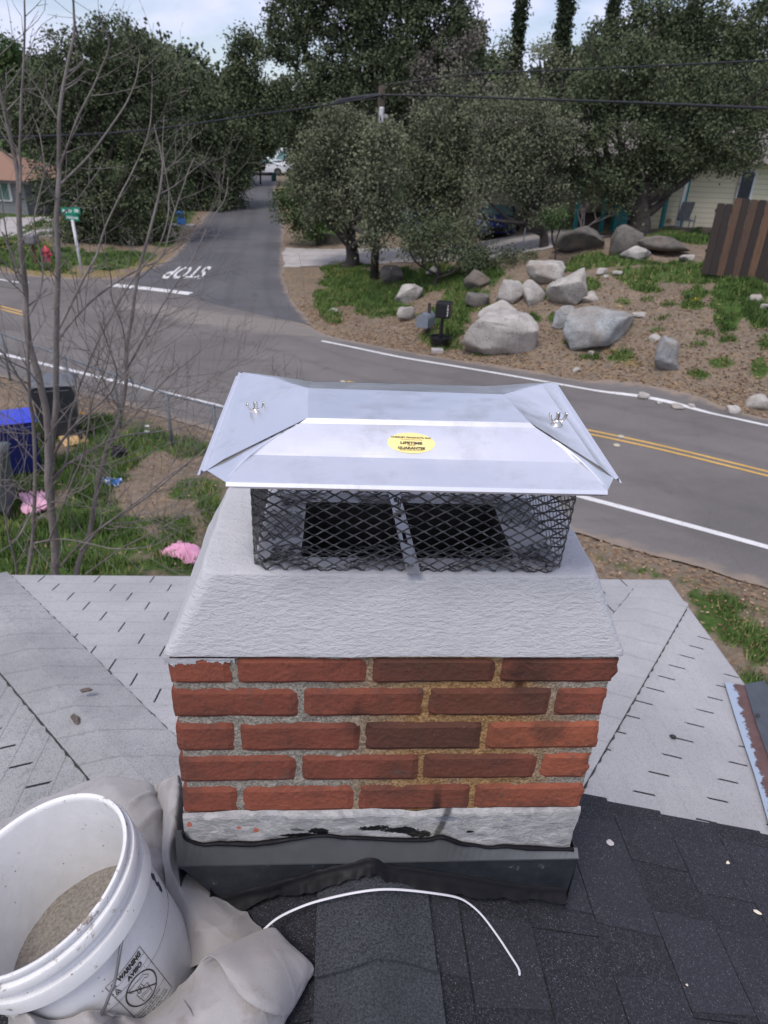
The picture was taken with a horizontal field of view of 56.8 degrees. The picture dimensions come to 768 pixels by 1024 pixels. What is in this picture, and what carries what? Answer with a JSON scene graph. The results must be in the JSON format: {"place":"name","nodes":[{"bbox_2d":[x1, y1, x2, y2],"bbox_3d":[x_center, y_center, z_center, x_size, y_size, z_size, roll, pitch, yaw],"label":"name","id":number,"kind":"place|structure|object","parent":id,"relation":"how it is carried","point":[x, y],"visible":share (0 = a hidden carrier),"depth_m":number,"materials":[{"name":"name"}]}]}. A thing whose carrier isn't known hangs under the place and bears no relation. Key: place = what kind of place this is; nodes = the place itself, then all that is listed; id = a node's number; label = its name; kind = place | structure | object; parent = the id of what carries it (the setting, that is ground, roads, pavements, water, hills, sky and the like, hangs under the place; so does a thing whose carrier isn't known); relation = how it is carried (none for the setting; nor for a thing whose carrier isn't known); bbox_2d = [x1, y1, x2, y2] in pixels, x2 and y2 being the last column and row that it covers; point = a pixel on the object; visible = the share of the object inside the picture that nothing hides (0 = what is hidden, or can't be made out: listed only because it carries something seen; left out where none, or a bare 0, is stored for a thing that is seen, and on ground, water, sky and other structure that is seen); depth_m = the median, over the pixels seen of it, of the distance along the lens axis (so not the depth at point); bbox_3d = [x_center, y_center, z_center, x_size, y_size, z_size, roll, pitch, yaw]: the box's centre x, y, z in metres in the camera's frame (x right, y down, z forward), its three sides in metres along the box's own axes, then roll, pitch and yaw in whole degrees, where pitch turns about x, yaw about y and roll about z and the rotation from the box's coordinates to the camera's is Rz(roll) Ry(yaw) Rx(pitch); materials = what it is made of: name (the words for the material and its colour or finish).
{"place":"outdoors","nodes":[
{"label":"outdoors","id":0,"kind":"place"},
{"bbox_2d":[0,217,53,236],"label":"house apron","id":1,"kind":"object","parent":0,"point":[11,225],"visible":0.49,"depth_m":36.05,"materials":[{"name":"concrete"}]},
{"bbox_2d":[123,172,311,324],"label":"side road","id":2,"kind":"structure","parent":0,"point":[259,248],"depth_m":31.19,"materials":[{"name":"asphalt"}]},
{"bbox_2d":[112,284,192,294],"bbox_3d":[-8.698,-8.296,26.427,3.308,0.058,0.469,9,28,11],"label":"stop line","id":3,"kind":"object","parent":2,"relation":"on","point":[161,290],"visible":0.64,"depth_m":26.41,"materials":[{"name":"white paint"}]},
{"bbox_2d":[163,266,210,278],"bbox_3d":[-8.068,-9.827,29.096,1.616,0.100,2.621,1,28,-4],"label":"stop lettering","id":4,"kind":"object","parent":2,"relation":"on","point":[191,276],"visible":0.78,"depth_m":28.93,"materials":[{"name":"white paint"}]},
{"bbox_2d":[258,157,288,175],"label":"parked car","id":5,"kind":"object","parent":2,"relation":"on","point":[272,167],"visible":0.32,"depth_m":60.95,"materials":[{"name":"white paint"}]},
{"bbox_2d":[273,148,291,168],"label":"parked car","id":6,"kind":"object","parent":2,"relation":"on","point":[279,158],"visible":0.04,"depth_m":62.28,"materials":[{"name":"white paint"}]},
{"bbox_2d":[0,571,767,1023],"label":"roof","id":7,"kind":"structure","parent":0,"point":[650,919],"depth_m":1.62,"materials":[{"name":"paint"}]},
{"bbox_2d":[0,775,314,1023],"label":"drop cloth","id":8,"kind":"object","parent":7,"relation":"on","point":[248,970],"visible":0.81,"depth_m":1.11,"materials":[{"name":"fabric"}]},
{"bbox_2d":[0,793,194,1019],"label":"plastic bucket","id":9,"kind":"object","parent":8,"relation":"on","point":[91,917],"visible":0.89,"depth_m":1.14,"materials":[{"name":"white plastic"}]},
{"bbox_2d":[263,888,520,975],"bbox_3d":[0.014,0.695,1.222,0.443,0.097,0.106,4,28,3],"label":"plastic strip","id":10,"kind":"object","parent":7,"relation":"on","point":[387,889],"visible":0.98,"depth_m":1.22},
{"bbox_2d":[164,487,622,910],"bbox_3d":[-0.005,0.351,1.341,0.715,0.761,0.461,1,28,-4],"label":"chimney","id":11,"kind":"object","parent":7,"relation":"on","point":[428,730],"visible":0.99,"depth_m":1.14,"materials":[{"name":"red brick"}]},
{"bbox_2d":[197,372,621,573],"bbox_3d":[0.029,-0.063,1.066,0.554,0.243,0.382,1,28,-4],"label":"rain cap","id":12,"kind":"object","parent":11,"relation":"on","point":[394,440],"visible":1,"depth_m":0.97,"materials":[{"name":"silver metal"}]},
{"bbox_2d":[0,270,767,587],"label":"road","id":13,"kind":"structure","parent":0,"point":[715,497],"depth_m":17.17,"materials":[{"name":"asphalt"}]},
{"bbox_2d":[0,353,767,548],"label":"edge line","id":14,"kind":"object","parent":13,"relation":"on","point":[733,537],"visible":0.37,"depth_m":12.13,"materials":[{"name":"white paint"}]},
{"bbox_2d":[322,341,767,425],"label":"edge line","id":15,"kind":"object","parent":13,"relation":"on","point":[662,400],"visible":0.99,"depth_m":18.30,"materials":[{"name":"white paint"}]},
{"bbox_2d":[347,381,767,471],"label":"line","id":16,"kind":"object","parent":13,"relation":"on","point":[676,449],"visible":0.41,"depth_m":14.77,"materials":[{"name":"yellow paint"}]},
{"bbox_2d":[637,392,649,398],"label":"rock","id":17,"kind":"object","parent":13,"relation":"on","point":[642,395],"visible":1,"depth_m":17.50,"materials":[{"name":"stone"}]},
{"bbox_2d":[590,433,767,476],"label":"line","id":18,"kind":"object","parent":13,"relation":"on","point":[681,454],"visible":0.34,"depth_m":14.57,"materials":[{"name":"yellow paint"}]},
{"bbox_2d":[726,405,741,414],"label":"rock","id":19,"kind":"object","parent":13,"relation":"on","point":[734,409],"visible":1,"depth_m":16.91,"materials":[{"name":"stone"}]},
{"bbox_2d":[0,136,767,685],"bbox_3d":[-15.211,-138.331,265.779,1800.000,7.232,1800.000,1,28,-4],"label":"ground","id":20,"kind":"structure","parent":0,"point":[298,284],"depth_m":18.90,"materials":[{"name":"brown soil"}]},
{"bbox_2d":[0,442,14,518],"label":"wheelie bin","id":21,"kind":"object","parent":20,"relation":"on","point":[10,497],"visible":0.67,"depth_m":11.02,"materials":[{"name":"black plastic"}]},
{"bbox_2d":[0,407,43,475],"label":"wheelie bin","id":22,"kind":"object","parent":20,"relation":"on","point":[16,453],"visible":0.52,"depth_m":12.05,"materials":[{"name":"blue plastic"}]},
{"bbox_2d":[0,20,52,159],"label":"pine tree","id":23,"kind":"object","parent":20,"relation":"on","point":[8,57],"visible":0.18,"depth_m":50.78,"materials":[{"name":"green plant"}]},
{"bbox_2d":[24,234,39,263],"bbox_3d":[-14.388,-10.749,29.150,0.420,1.210,0.600,1,28,-4],"label":"mailbox","id":24,"kind":"object","parent":20,"relation":"on","point":[31,237],"visible":0.72,"depth_m":28.81,"materials":[{"name":"grey paint"}]},
{"bbox_2d":[19,488,46,513],"bbox_3d":[-5.663,-0.206,11.469,0.408,0.190,0.838,-12,31,-25],"label":"pink cloth","id":25,"kind":"object","parent":20,"relation":"on","point":[24,507],"visible":0.59,"depth_m":11.35,"materials":[{"name":"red fabric"}]},
{"bbox_2d":[0,151,71,214],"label":"grey house","id":26,"kind":"structure","parent":20,"relation":"on","point":[6,167],"depth_m":38.82,"materials":[{"name":"paint"}]},
{"bbox_2d":[0,183,12,201],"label":"window","id":27,"kind":"structure","parent":26,"relation":"in","point":[4,186],"depth_m":38.32,"materials":[{"name":"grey glass"}]},
{"bbox_2d":[41,245,52,262],"bbox_3d":[-13.998,-10.672,29.454,0.440,0.730,0.387,1,28,-4],"label":"fire hydrant","id":28,"kind":"object","parent":20,"relation":"on","point":[47,250],"visible":0.71,"depth_m":29.33,"materials":[{"name":"metal"}]},
{"bbox_2d":[35,193,60,213],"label":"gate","id":29,"kind":"structure","parent":20,"relation":"on","point":[42,207],"depth_m":39.11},
{"bbox_2d":[27,372,82,442],"bbox_3d":[-6.347,-2.035,13.808,0.835,1.188,0.924,-6,29,-17],"label":"wheelie bin","id":30,"kind":"object","parent":20,"relation":"on","point":[67,395],"visible":0.57,"depth_m":13.49,"materials":[{"name":"grey plastic"}]},
{"bbox_2d":[61,207,83,274],"bbox_3d":[-11.895,-10.369,27.397,0.530,2.599,0.502,23,34,34],"label":"street sign","id":31,"kind":"object","parent":20,"relation":"on","point":[70,213],"visible":0.79,"depth_m":26.97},
{"bbox_2d":[59,433,88,446],"bbox_3d":[-6.026,-1.407,13.796,0.460,0.108,0.355,-18,34,-34],"label":"broken board","id":32,"kind":"object","parent":20,"relation":"on","point":[74,438],"visible":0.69,"depth_m":13.76,"materials":[{"name":"beige wood"}]},
{"bbox_2d":[0,202,196,274],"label":"corner grass","id":33,"kind":"structure","parent":20,"relation":"on","point":[65,269],"depth_m":30.93,"materials":[{"name":"plant"}]},
{"bbox_2d":[0,4,202,245],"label":"oak tree","id":34,"kind":"object","parent":20,"relation":"on","point":[101,111],"visible":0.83,"depth_m":31.58,"materials":[{"name":"green plant"}]},
{"bbox_2d":[0,411,222,575],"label":"yard grass","id":35,"kind":"structure","parent":20,"relation":"on","point":[89,490],"depth_m":11.14,"materials":[{"name":"plant"}]},
{"bbox_2d":[0,392,223,573],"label":"yard litter","id":36,"kind":"object","parent":20,"relation":"on","point":[128,479],"visible":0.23,"depth_m":12.00,"materials":[{"name":"brown plant"}]},
{"bbox_2d":[111,445,126,459],"bbox_3d":[-4.917,-1.089,13.178,0.295,0.284,0.280,1,28,-4],"label":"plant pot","id":37,"kind":"object","parent":20,"relation":"on","point":[120,453],"visible":0.75,"depth_m":13.10,"materials":[{"name":"black plastic"}]},
{"bbox_2d":[0,332,294,460],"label":"road shoulder","id":38,"kind":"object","parent":20,"relation":"on","point":[142,385],"visible":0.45,"depth_m":13.98},
{"bbox_2d":[0,0,316,575],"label":"bare tree","id":39,"kind":"object","parent":20,"relation":"on","point":[49,443],"visible":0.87,"depth_m":7.34,"materials":[{"name":"grey plant"}]},
{"bbox_2d":[161,540,200,563],"bbox_3d":[-2.858,0.552,10.288,0.707,0.186,0.397,16,31,24],"label":"pink cloth","id":40,"kind":"object","parent":20,"relation":"on","point":[190,549],"visible":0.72,"depth_m":10.21,"materials":[{"name":"fabric"}]},
{"bbox_2d":[168,211,196,226],"bbox_3d":[-10.958,-15.825,38.314,1.500,0.741,0.800,1,28,-4],"label":"blue drum","id":41,"kind":"object","parent":20,"relation":"on","point":[183,221],"visible":0.4,"depth_m":38.19,"materials":[{"name":"plastic"}]},
{"bbox_2d":[138,50,266,211],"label":"oak tree","id":42,"kind":"object","parent":20,"relation":"on","point":[234,156],"visible":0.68,"depth_m":41.63,"materials":[{"name":"green plant"}]},
{"bbox_2d":[203,18,294,186],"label":"oak tree","id":43,"kind":"object","parent":20,"relation":"on","point":[259,94],"visible":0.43,"depth_m":50.63,"materials":[{"name":"green plant"}]},
{"bbox_2d":[266,349,309,432],"bbox_3d":[-0.795,0.648,6.091,0.343,4.108,0.234,1,28,-4],"label":"bare shrub","id":44,"kind":"object","parent":20,"relation":"on","point":[284,368],"visible":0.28,"depth_m":5.25,"materials":[{"name":"grey plant"}]},
{"bbox_2d":[259,179,334,246],"bbox_3d":[-4.007,-14.302,33.918,3.870,3.301,3.302,1,28,-4],"label":"bush","id":45,"kind":"object","parent":20,"relation":"on","point":[295,223],"visible":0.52,"depth_m":33.94,"materials":[{"name":"green plant"}]},
{"bbox_2d":[318,233,342,243],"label":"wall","id":46,"kind":"structure","parent":20,"relation":"on","point":[331,239],"depth_m":35.06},
{"bbox_2d":[276,93,414,268],"bbox_3d":[-1.516,-12.233,27.127,5.573,6.706,8.271,1,28,-4],"label":"olive tree","id":47,"kind":"object","parent":20,"relation":"on","point":[359,200],"visible":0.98,"depth_m":27.56,"materials":[{"name":"green plant"}]},
{"bbox_2d":[248,0,500,193],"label":"tall tree","id":48,"kind":"object","parent":20,"relation":"on","point":[381,52],"visible":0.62,"depth_m":41.32,"materials":[{"name":"green plant"}]},
{"bbox_2d":[370,85,387,280],"bbox_3d":[-0.217,-11.918,26.427,0.385,6.819,0.537,-17,34,-33],"label":"utility pole","id":49,"kind":"object","parent":20,"relation":"on","point":[374,271],"visible":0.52,"depth_m":26.34,"materials":[{"name":"grey paint"}]},
{"bbox_2d":[0,94,381,138],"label":"cable","id":50,"kind":"object","parent":49,"relation":"attached to","point":[87,134],"visible":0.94,"depth_m":21.90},
{"bbox_2d":[158,99,371,121],"bbox_3d":[-3.877,-13.556,23.895,8.062,1.082,1.449,-15,32,-30],"label":"cable","id":51,"kind":"object","parent":49,"relation":"attached to","point":[258,109],"visible":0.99,"depth_m":24.00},
{"bbox_2d":[334,93,382,104],"bbox_3d":[-0.918,-14.709,25.315,1.734,0.433,0.868,1,28,-4],"label":"cable splice","id":52,"kind":"object","parent":49,"relation":"attached to","point":[351,98],"visible":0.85,"depth_m":25.33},
{"bbox_2d":[382,94,767,109],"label":"cable","id":53,"kind":"object","parent":49,"relation":"attached to","point":[659,103],"visible":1,"depth_m":19.75,"materials":[{"name":"rubber"}]},
{"bbox_2d":[383,59,767,85],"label":"cable","id":54,"kind":"object","parent":49,"relation":"attached to","point":[745,61],"visible":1,"depth_m":20.25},
{"bbox_2d":[3,16,759,149],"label":"wood","id":55,"kind":"object","parent":20,"relation":"on","point":[187,53],"visible":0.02,"depth_m":91.55,"materials":[{"name":"green wood"}]},
{"bbox_2d":[380,265,402,282],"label":"rock","id":56,"kind":"object","parent":20,"relation":"on","point":[394,273],"visible":0.91,"depth_m":26.82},
{"bbox_2d":[397,306,414,319],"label":"rock","id":57,"kind":"object","parent":20,"relation":"on","point":[405,313],"visible":1,"depth_m":23.15,"materials":[{"name":"stone"}]},
{"bbox_2d":[395,284,422,302],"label":"rock","id":58,"kind":"object","parent":20,"relation":"on","point":[407,293],"visible":0.97,"depth_m":24.80,"materials":[{"name":"stone"}]},
{"bbox_2d":[416,303,434,333],"bbox_3d":[1.280,-5.901,21.812,0.387,1.000,0.676,14,30,21],"label":"mailbox","id":59,"kind":"object","parent":20,"relation":"on","point":[426,319],"visible":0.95,"depth_m":21.62,"materials":[{"name":"grey metal"}]},
{"bbox_2d":[416,314,427,328],"bbox_3d":[1.150,-5.796,21.552,0.387,0.417,0.060,14,30,21],"label":"door","id":60,"kind":"structure","parent":59,"relation":"in","point":[421,320],"depth_m":21.56,"materials":[{"name":"grey metal"}]},
{"bbox_2d":[429,300,452,347],"bbox_3d":[1.684,-5.513,20.946,0.640,1.343,0.635,1,28,-4],"label":"mailbox","id":61,"kind":"object","parent":20,"relation":"on","point":[443,310],"visible":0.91,"depth_m":20.82,"materials":[{"name":"black metal"}]},
{"bbox_2d":[436,304,448,317],"bbox_3d":[1.690,-5.810,20.530,0.380,0.370,0.020,9,29,12],"label":"door","id":62,"kind":"structure","parent":61,"relation":"in","point":[441,310],"depth_m":20.52,"materials":[{"name":"black metal"}]},
{"bbox_2d":[387,49,499,259],"bbox_3d":[2.221,-13.656,27.756,5.068,7.652,3.952,1,28,-4],"label":"pepper tree","id":63,"kind":"object","parent":20,"relation":"on","point":[425,163],"visible":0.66,"depth_m":27.43,"materials":[{"name":"green plant"}]},
{"bbox_2d":[393,18,507,240],"bbox_3d":[2.874,-16.833,31.825,5.087,9.201,2.986,1,28,-4],"label":"tree","id":64,"kind":"object","parent":20,"relation":"on","point":[423,60],"visible":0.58,"depth_m":30.64,"materials":[{"name":"green plant"}]},
{"bbox_2d":[384,200,540,285],"bbox_3d":[2.774,-9.422,25.175,5.828,3.193,2.989,1,28,-4],"label":"shrub","id":65,"kind":"object","parent":20,"relation":"on","point":[469,258],"visible":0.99,"depth_m":24.89,"materials":[{"name":"green plant"}]},
{"bbox_2d":[462,18,489,161],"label":"cypress tree","id":66,"kind":"object","parent":20,"relation":"on","point":[480,59],"visible":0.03,"depth_m":56.33,"materials":[{"name":"green plant"}]},
{"bbox_2d":[465,292,488,307],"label":"rock","id":67,"kind":"object","parent":20,"relation":"on","point":[472,299],"visible":0.95,"depth_m":22.91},
{"bbox_2d":[464,269,490,289],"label":"rock","id":68,"kind":"object","parent":20,"relation":"on","point":[474,278],"visible":0.89,"depth_m":24.04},
{"bbox_2d":[476,204,516,237],"bbox_3d":[5.574,-14.495,35.127,1.843,1.520,4.570,5,28,5],"label":"parked car","id":69,"kind":"object","parent":20,"relation":"on","point":[496,227],"visible":0.32,"depth_m":33.65,"materials":[{"name":"blue paint"}]},
{"bbox_2d":[477,300,515,317],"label":"rock","id":70,"kind":"object","parent":20,"relation":"on","point":[502,304],"visible":0.46,"depth_m":21.75,"materials":[{"name":"stone"}]},
{"bbox_2d":[460,309,538,354],"bbox_3d":[3.270,-5.095,20.395,2.178,1.341,1.570,1,28,-4],"label":"rock","id":71,"kind":"object","parent":20,"relation":"on","point":[492,332],"visible":0.95,"depth_m":19.82,"materials":[{"name":"stone"}]},
{"bbox_2d":[496,279,523,303],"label":"rock","id":72,"kind":"object","parent":20,"relation":"on","point":[510,292],"visible":0.87,"depth_m":22.39,"materials":[{"name":"stone"}]},
{"bbox_2d":[501,0,533,115],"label":"cypress tree","id":73,"kind":"object","parent":20,"relation":"on","point":[519,18],"visible":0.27,"depth_m":50.28,"materials":[{"name":"green plant"}]},
{"bbox_2d":[444,75,594,247],"bbox_3d":[4.786,-12.312,25.322,5.210,5.647,3.552,1,28,-4],"label":"olive tree","id":74,"kind":"object","parent":20,"relation":"on","point":[510,139],"visible":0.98,"depth_m":24.98,"materials":[{"name":"green plant"}]},
{"bbox_2d":[299,246,767,417],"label":"bank litter","id":75,"kind":"object","parent":20,"relation":"on","point":[398,344],"visible":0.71,"depth_m":19.99,"materials":[{"name":"brown plant"}]},
{"bbox_2d":[522,279,545,305],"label":"rock","id":76,"kind":"object","parent":20,"relation":"on","point":[533,292],"visible":0.92,"depth_m":21.90,"materials":[{"name":"stone"}]},
{"bbox_2d":[486,28,587,117],"bbox_3d":[8.083,-22.027,39.793,6.273,8.362,3.531,1,28,-4],"label":"wispy tree","id":77,"kind":"object","parent":20,"relation":"on","point":[533,52],"visible":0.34,"depth_m":38.50,"materials":[{"name":"green plant"}]},
{"bbox_2d":[310,225,767,379],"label":"bank grass","id":78,"kind":"structure","parent":20,"relation":"on","point":[368,289],"depth_m":23.26,"materials":[{"name":"plant"}]},
{"bbox_2d":[526,260,563,283],"bbox_3d":[5.200,-7.779,23.119,1.261,0.739,0.926,1,28,-4],"label":"rock","id":79,"kind":"object","parent":20,"relation":"on","point":[542,272],"visible":0.89,"depth_m":22.76,"materials":[{"name":"stone"}]},
{"bbox_2d":[531,199,575,259],"bbox_3d":[5.648,-9.263,23.757,1.485,2.233,1.330,12,29,16],"label":"shrub","id":80,"kind":"object","parent":20,"relation":"on","point":[558,217],"visible":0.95,"depth_m":23.48,"materials":[{"name":"green plant"}]},
{"bbox_2d":[545,0,580,117],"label":"cypress tree","id":81,"kind":"object","parent":20,"relation":"on","point":[564,26],"visible":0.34,"depth_m":50.37,"materials":[{"name":"green plant"}]},
{"bbox_2d":[552,305,574,328],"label":"rock","id":82,"kind":"object","parent":20,"relation":"on","point":[560,315],"visible":0.55,"depth_m":20.68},
{"bbox_2d":[546,267,587,304],"bbox_3d":[5.492,-6.723,21.411,1.126,1.276,0.918,1,28,-4],"label":"rock","id":83,"kind":"object","parent":20,"relation":"on","point":[571,289],"visible":0.96,"depth_m":21.11,"materials":[{"name":"stone"}]},
{"bbox_2d":[551,226,604,251],"bbox_3d":[6.906,-9.651,25.101,2.056,0.895,1.664,1,28,-4],"label":"rock","id":84,"kind":"object","parent":20,"relation":"on","point":[581,238],"visible":0.9,"depth_m":24.62,"materials":[{"name":"stone"}]},
{"bbox_2d":[581,290,598,301],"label":"rock","id":85,"kind":"object","parent":20,"relation":"on","point":[591,296],"visible":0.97,"depth_m":21.23,"materials":[{"name":"stone"}]},
{"bbox_2d":[573,190,616,226],"bbox_3d":[8.069,-11.722,27.564,1.580,2.032,1.742,1,28,-4],"label":"bare shrub","id":86,"kind":"object","parent":20,"relation":"on","point":[584,211],"visible":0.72,"depth_m":27.35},
{"bbox_2d":[563,306,633,350],"bbox_3d":[5.979,-5.180,20.088,1.708,1.162,1.529,19,32,27],"label":"rock","id":87,"kind":"object","parent":20,"relation":"on","point":[589,327],"visible":0.9,"depth_m":19.71,"materials":[{"name":"stone"}]},
{"bbox_2d":[591,0,624,117],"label":"cypress tree","id":88,"kind":"object","parent":20,"relation":"on","point":[613,6],"visible":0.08,"depth_m":54.93,"materials":[{"name":"green plant"}]},
{"bbox_2d":[461,115,767,232],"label":"cream house","id":89,"kind":"structure","parent":20,"relation":"on","point":[704,194],"depth_m":29.97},
{"bbox_2d":[733,171,757,204],"bbox_3d":[15.195,-13.631,29.855,0.698,1.300,0.150,1,28,-4],"label":"window","id":90,"kind":"structure","parent":89,"relation":"in","point":[745,189],"depth_m":29.78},
{"bbox_2d":[609,224,644,255],"bbox_3d":[8.231,-9.261,24.204,1.186,1.017,0.924,1,28,-4],"label":"rock","id":91,"kind":"object","parent":20,"relation":"on","point":[624,237],"visible":0.77,"depth_m":23.83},
{"bbox_2d":[620,246,650,260],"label":"rock","id":92,"kind":"object","parent":20,"relation":"on","point":[635,252],"visible":0.91,"depth_m":23.23,"materials":[{"name":"stone"}]},
{"bbox_2d":[538,15,767,236],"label":"oak tree","id":93,"kind":"object","parent":20,"relation":"on","point":[669,161],"visible":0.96,"depth_m":25.47,"materials":[{"name":"green plant"}]},
{"bbox_2d":[637,235,689,251],"bbox_3d":[9.392,-9.148,24.114,1.839,0.494,1.370,1,28,-4],"label":"rock","id":94,"kind":"object","parent":20,"relation":"on","point":[662,243],"visible":0.98,"depth_m":23.61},
{"bbox_2d":[655,335,678,369],"bbox_3d":[7.278,-4.067,18.451,0.663,1.072,0.799,1,28,-4],"label":"rock","id":95,"kind":"object","parent":20,"relation":"on","point":[666,354],"visible":0.96,"depth_m":18.14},
{"bbox_2d":[572,0,767,126],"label":"oak tree","id":96,"kind":"object","parent":20,"relation":"on","point":[690,24],"visible":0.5,"depth_m":34.30,"materials":[{"name":"green plant"}]},
{"bbox_2d":[579,534,767,676],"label":"verge litter","id":97,"kind":"object","parent":20,"relation":"on","point":[714,580],"visible":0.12,"depth_m":10.21,"materials":[{"name":"brown plant"}]},
{"bbox_2d":[676,202,695,230],"bbox_3d":[12.342,-12.033,28.966,0.500,1.131,0.672,1,28,-4],"label":"garden chair","id":98,"kind":"object","parent":20,"relation":"on","point":[685,211],"visible":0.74,"depth_m":28.96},
{"bbox_2d":[679,254,694,261],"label":"rock","id":99,"kind":"object","parent":20,"relation":"on","point":[687,257],"visible":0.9,"depth_m":22.71,"materials":[{"name":"stone"}]},
{"bbox_2d":[701,198,767,281],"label":"board fence","id":100,"kind":"object","parent":20,"relation":"on","point":[754,216],"visible":0.97,"depth_m":20.38,"materials":[{"name":"wood"}]},
{"bbox_2d":[744,394,767,409],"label":"rock","id":101,"kind":"object","parent":20,"relation":"on","point":[758,401],"visible":0.99,"depth_m":17.18,"materials":[{"name":"stone"}]},
{"bbox_2d":[749,294,763,301],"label":"rock","id":102,"kind":"object","parent":20,"relation":"on","point":[757,297],"visible":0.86,"depth_m":19.70,"materials":[{"name":"stone"}]},
{"bbox_2d":[0,0,767,86],"label":"sky","id":103,"kind":"structure","parent":0,"point":[202,20],"materials":[{"name":"white"}]},
{"bbox_2d":[282,229,604,266],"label":"driveway","id":104,"kind":"structure","parent":0,"point":[312,257],"depth_m":31.52,"materials":[{"name":"concrete"}]},
{"bbox_2d":[593,551,767,683],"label":"verge grass","id":105,"kind":"structure","parent":0,"point":[758,652],"depth_m":9.17,"materials":[{"name":"plant"}]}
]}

